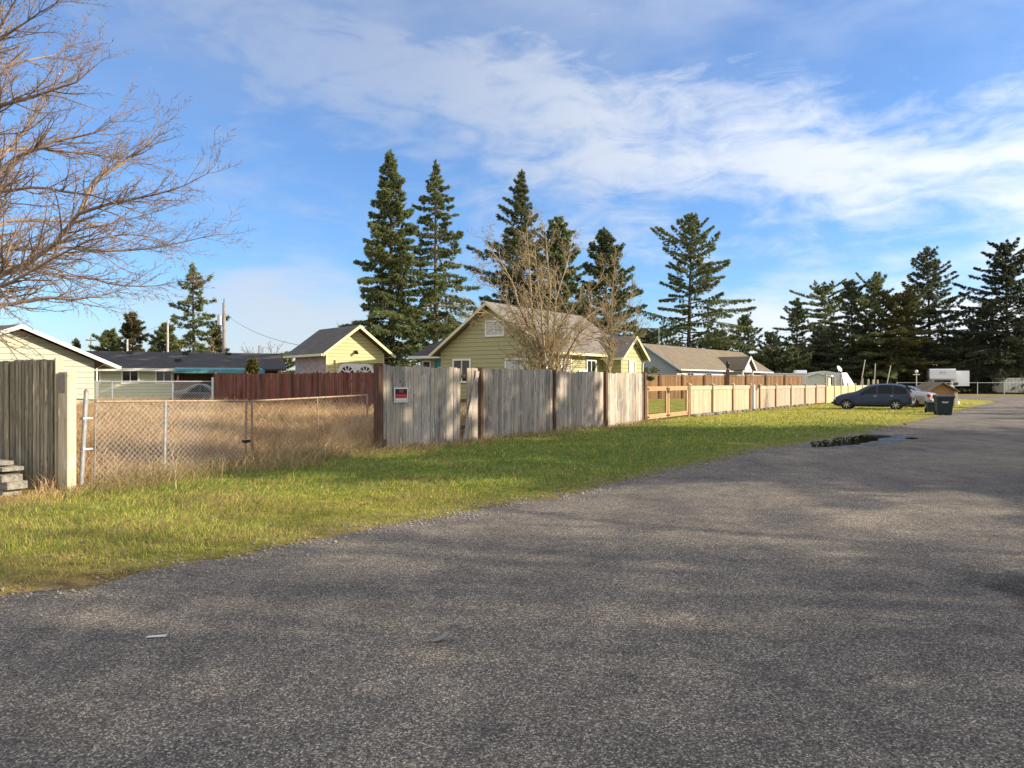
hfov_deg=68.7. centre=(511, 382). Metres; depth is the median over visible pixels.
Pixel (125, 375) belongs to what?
window
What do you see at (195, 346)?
spruce tree
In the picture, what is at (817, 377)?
garden shed
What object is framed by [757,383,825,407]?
tan panel fence
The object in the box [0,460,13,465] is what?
timber plank
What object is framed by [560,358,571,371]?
window
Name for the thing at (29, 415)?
mossy board fence
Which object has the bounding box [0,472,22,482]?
timber plank
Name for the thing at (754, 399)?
scalloped gate
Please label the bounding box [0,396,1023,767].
road
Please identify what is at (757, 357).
evergreen shrub
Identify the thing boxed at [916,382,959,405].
well shed
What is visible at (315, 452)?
dry stalks
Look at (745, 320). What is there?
pine tree
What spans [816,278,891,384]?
pine tree
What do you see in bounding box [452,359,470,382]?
window
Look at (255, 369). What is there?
columnar conifer
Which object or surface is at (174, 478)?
dead stalk
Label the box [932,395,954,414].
wheelie bin
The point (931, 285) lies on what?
spruce tree
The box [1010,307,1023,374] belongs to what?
spruce tree
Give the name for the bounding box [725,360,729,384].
lamp post
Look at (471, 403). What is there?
loose board
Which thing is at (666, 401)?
timber gate
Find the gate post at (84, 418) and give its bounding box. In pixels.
[79,389,92,486]
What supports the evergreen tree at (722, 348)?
on the ground at (233, 552)
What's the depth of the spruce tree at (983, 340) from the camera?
107.70 m
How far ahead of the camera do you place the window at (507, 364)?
34.92 m
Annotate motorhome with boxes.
[926,369,968,387]
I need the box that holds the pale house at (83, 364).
[0,324,120,406]
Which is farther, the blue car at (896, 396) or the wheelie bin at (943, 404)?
the blue car at (896, 396)
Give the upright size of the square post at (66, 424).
1.840 m
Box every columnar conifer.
[244,359,252,373]
[249,357,259,373]
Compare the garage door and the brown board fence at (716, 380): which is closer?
the garage door
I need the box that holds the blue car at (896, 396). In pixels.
[831,384,915,409]
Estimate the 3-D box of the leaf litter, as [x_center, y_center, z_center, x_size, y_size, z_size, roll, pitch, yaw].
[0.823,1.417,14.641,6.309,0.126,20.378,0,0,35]
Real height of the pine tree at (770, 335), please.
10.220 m
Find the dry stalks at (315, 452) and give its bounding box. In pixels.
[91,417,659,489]
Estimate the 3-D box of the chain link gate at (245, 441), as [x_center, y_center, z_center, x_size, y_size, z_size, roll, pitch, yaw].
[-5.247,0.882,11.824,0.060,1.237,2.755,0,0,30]
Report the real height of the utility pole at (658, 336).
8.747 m
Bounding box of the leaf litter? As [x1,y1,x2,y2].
[0,427,716,590]
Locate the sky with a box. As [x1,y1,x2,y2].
[0,0,1023,371]
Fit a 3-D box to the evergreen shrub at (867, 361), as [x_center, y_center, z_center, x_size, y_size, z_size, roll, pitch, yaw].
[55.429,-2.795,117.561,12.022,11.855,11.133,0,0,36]
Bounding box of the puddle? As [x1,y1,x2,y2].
[808,434,890,446]
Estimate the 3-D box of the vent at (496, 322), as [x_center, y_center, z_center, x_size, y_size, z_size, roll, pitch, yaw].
[-0.820,-2.550,35.515,1.110,0.780,0.060,0,0,34]
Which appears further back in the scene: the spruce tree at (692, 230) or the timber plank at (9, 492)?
the spruce tree at (692, 230)
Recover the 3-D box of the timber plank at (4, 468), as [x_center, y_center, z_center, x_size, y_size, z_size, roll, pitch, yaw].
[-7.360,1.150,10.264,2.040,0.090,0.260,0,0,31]
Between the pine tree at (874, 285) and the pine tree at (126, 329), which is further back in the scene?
the pine tree at (874, 285)
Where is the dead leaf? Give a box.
[422,631,449,642]
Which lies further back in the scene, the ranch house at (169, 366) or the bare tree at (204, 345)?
the bare tree at (204, 345)
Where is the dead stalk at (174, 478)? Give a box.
[168,433,183,488]
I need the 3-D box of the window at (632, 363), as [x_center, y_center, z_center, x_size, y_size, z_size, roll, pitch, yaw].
[6.264,-0.450,39.035,0.060,1.360,0.760,0,0,34]
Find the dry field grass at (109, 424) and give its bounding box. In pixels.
[31,394,466,492]
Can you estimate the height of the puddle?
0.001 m
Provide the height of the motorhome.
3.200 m
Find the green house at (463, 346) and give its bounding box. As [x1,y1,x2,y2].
[408,301,649,408]
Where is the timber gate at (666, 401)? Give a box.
[646,383,689,419]
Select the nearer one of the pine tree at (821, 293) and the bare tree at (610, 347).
the bare tree at (610, 347)
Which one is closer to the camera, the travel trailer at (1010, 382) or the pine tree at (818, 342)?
the travel trailer at (1010, 382)
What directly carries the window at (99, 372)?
in the ranch house at (169, 366)
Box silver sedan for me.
[908,386,937,407]
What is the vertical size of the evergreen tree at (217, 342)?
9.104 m
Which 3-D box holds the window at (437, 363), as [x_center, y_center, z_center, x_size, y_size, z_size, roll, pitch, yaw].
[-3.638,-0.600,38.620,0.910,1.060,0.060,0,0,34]
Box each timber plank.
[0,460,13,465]
[0,465,23,471]
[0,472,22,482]
[0,480,27,489]
[0,489,21,495]
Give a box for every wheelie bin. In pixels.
[924,401,934,412]
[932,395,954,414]
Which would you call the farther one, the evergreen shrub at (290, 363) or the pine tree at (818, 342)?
the pine tree at (818, 342)
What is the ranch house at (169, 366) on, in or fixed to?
on the ground at (233, 552)
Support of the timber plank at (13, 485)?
on the timber plank at (9, 492)
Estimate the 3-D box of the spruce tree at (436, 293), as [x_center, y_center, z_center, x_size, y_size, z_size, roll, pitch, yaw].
[-5.082,-6.857,51.002,6.334,16.711,7.576,0,0,0]
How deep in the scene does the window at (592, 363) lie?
37.49 m
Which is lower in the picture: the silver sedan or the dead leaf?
the dead leaf
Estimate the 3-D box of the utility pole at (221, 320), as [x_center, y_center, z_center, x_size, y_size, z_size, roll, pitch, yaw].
[-24.020,-2.611,61.939,0.688,8.621,0.386,0,0,-15]
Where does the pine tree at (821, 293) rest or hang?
on the ground at (233, 552)
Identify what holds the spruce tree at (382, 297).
on the ground at (233, 552)
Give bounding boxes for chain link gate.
[94,399,250,483]
[250,394,368,464]
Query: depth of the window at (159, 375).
48.64 m
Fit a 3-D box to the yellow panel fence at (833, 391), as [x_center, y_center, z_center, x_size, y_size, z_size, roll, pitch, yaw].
[27.188,0.545,59.316,0.125,2.210,19.930,0,0,35]
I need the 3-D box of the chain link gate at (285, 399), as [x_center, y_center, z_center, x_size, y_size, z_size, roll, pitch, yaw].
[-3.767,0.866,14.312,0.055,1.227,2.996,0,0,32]
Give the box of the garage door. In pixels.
[338,363,373,372]
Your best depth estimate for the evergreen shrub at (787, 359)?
97.09 m
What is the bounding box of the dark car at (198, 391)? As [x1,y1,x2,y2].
[173,384,211,403]
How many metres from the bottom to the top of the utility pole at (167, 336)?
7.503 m
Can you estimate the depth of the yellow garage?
37.10 m
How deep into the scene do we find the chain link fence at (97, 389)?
33.02 m
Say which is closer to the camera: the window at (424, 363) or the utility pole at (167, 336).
the window at (424, 363)
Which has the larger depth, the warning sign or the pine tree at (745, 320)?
the pine tree at (745, 320)
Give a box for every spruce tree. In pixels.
[168,262,230,352]
[338,148,448,366]
[395,159,480,346]
[419,169,561,345]
[512,215,593,313]
[556,226,659,380]
[626,212,763,352]
[869,245,997,392]
[932,328,993,391]
[934,237,1023,393]
[948,313,1023,392]
[997,303,1023,367]
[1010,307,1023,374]
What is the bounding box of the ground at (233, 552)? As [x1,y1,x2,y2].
[0,393,1023,595]
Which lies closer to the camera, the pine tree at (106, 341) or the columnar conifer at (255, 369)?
the columnar conifer at (255, 369)
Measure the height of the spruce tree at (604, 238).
13.716 m
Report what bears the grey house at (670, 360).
on the ground at (233, 552)
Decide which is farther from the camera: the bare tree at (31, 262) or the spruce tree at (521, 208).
the spruce tree at (521, 208)
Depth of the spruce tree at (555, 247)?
59.43 m
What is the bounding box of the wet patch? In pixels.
[801,435,912,448]
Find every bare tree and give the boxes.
[0,0,257,360]
[178,334,220,351]
[241,340,283,352]
[561,249,649,372]
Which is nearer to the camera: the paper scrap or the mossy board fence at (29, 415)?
the paper scrap
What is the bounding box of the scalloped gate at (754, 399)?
[751,385,758,408]
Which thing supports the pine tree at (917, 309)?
on the ground at (233, 552)
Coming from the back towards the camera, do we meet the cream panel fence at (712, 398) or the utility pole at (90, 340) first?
the utility pole at (90, 340)
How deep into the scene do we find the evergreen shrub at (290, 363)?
79.87 m
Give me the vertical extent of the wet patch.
0.001 m
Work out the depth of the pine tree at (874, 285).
100.65 m
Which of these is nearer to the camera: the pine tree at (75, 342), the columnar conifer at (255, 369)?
the columnar conifer at (255, 369)
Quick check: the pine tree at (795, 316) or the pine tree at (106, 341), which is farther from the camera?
the pine tree at (795, 316)
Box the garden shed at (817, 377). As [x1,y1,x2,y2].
[805,371,833,385]
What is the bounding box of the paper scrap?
[146,634,166,637]
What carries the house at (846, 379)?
on the ground at (233, 552)
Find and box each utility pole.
[86,337,95,350]
[167,320,168,351]
[217,303,225,352]
[658,328,659,344]
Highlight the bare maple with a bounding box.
[430,204,650,371]
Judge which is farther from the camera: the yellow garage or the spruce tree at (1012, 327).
the spruce tree at (1012, 327)
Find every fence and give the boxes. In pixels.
[0,357,62,488]
[95,381,211,404]
[212,370,373,410]
[374,363,645,449]
[646,374,802,398]
[689,383,750,415]
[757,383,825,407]
[825,374,877,402]
[950,382,1022,394]
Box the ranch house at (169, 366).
[86,351,285,400]
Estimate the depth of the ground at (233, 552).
9.90 m
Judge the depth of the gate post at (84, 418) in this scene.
10.49 m
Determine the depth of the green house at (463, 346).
36.62 m
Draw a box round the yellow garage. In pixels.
[283,325,395,373]
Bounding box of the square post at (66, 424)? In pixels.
[58,372,75,489]
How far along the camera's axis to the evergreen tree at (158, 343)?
83.54 m
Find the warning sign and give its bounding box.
[394,387,407,402]
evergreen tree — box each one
[147,322,185,351]
[200,325,229,352]
[634,324,663,343]
[700,329,739,351]
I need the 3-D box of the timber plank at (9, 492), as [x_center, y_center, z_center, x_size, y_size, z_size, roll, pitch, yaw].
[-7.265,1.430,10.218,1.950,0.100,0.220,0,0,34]
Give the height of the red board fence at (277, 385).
2.070 m
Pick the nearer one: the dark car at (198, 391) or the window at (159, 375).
the dark car at (198, 391)
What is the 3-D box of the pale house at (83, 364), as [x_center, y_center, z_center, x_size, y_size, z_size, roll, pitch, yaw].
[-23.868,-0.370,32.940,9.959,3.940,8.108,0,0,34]
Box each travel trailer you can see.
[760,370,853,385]
[992,378,1023,392]
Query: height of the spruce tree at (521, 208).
20.367 m
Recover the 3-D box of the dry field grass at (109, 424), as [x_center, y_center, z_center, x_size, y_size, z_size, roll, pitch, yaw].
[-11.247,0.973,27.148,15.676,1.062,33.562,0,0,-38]
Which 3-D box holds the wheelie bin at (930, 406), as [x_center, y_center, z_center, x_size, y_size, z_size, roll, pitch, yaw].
[20.157,1.200,36.012,0.500,0.559,0.584,0,0,15]
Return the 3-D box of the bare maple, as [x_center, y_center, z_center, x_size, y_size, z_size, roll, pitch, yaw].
[1.251,-2.571,27.304,8.185,8.186,5.558,0,0,0]
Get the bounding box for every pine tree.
[71,337,81,348]
[88,328,123,350]
[117,312,150,351]
[731,311,763,354]
[757,297,820,372]
[758,330,782,368]
[786,278,849,369]
[800,320,850,372]
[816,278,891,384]
[829,271,922,384]
[847,285,949,383]
[886,290,937,384]
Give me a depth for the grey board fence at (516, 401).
19.46 m
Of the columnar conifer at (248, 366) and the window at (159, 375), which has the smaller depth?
the columnar conifer at (248, 366)
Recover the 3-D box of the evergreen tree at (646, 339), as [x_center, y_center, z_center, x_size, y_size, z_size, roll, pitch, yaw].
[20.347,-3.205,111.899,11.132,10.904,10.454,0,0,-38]
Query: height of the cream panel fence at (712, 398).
1.620 m
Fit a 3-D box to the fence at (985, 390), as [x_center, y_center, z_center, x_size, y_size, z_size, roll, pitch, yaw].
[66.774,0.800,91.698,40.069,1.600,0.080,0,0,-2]
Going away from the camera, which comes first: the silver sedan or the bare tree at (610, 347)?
the bare tree at (610, 347)
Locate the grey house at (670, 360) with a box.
[642,343,773,384]
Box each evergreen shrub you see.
[278,351,294,373]
[742,351,795,372]
[757,340,812,372]
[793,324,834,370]
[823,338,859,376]
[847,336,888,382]
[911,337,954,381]
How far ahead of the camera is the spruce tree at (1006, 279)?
99.46 m
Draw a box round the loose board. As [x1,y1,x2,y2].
[463,370,478,440]
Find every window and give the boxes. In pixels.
[94,371,100,383]
[121,371,138,383]
[155,371,172,383]
[422,361,430,367]
[434,360,440,367]
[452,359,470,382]
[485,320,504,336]
[504,358,527,369]
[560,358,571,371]
[586,359,596,371]
[629,360,635,373]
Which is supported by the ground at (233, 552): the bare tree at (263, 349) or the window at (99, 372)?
the bare tree at (263, 349)
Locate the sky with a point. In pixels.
(826, 141)
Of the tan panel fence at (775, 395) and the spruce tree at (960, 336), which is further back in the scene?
the spruce tree at (960, 336)
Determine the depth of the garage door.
36.89 m

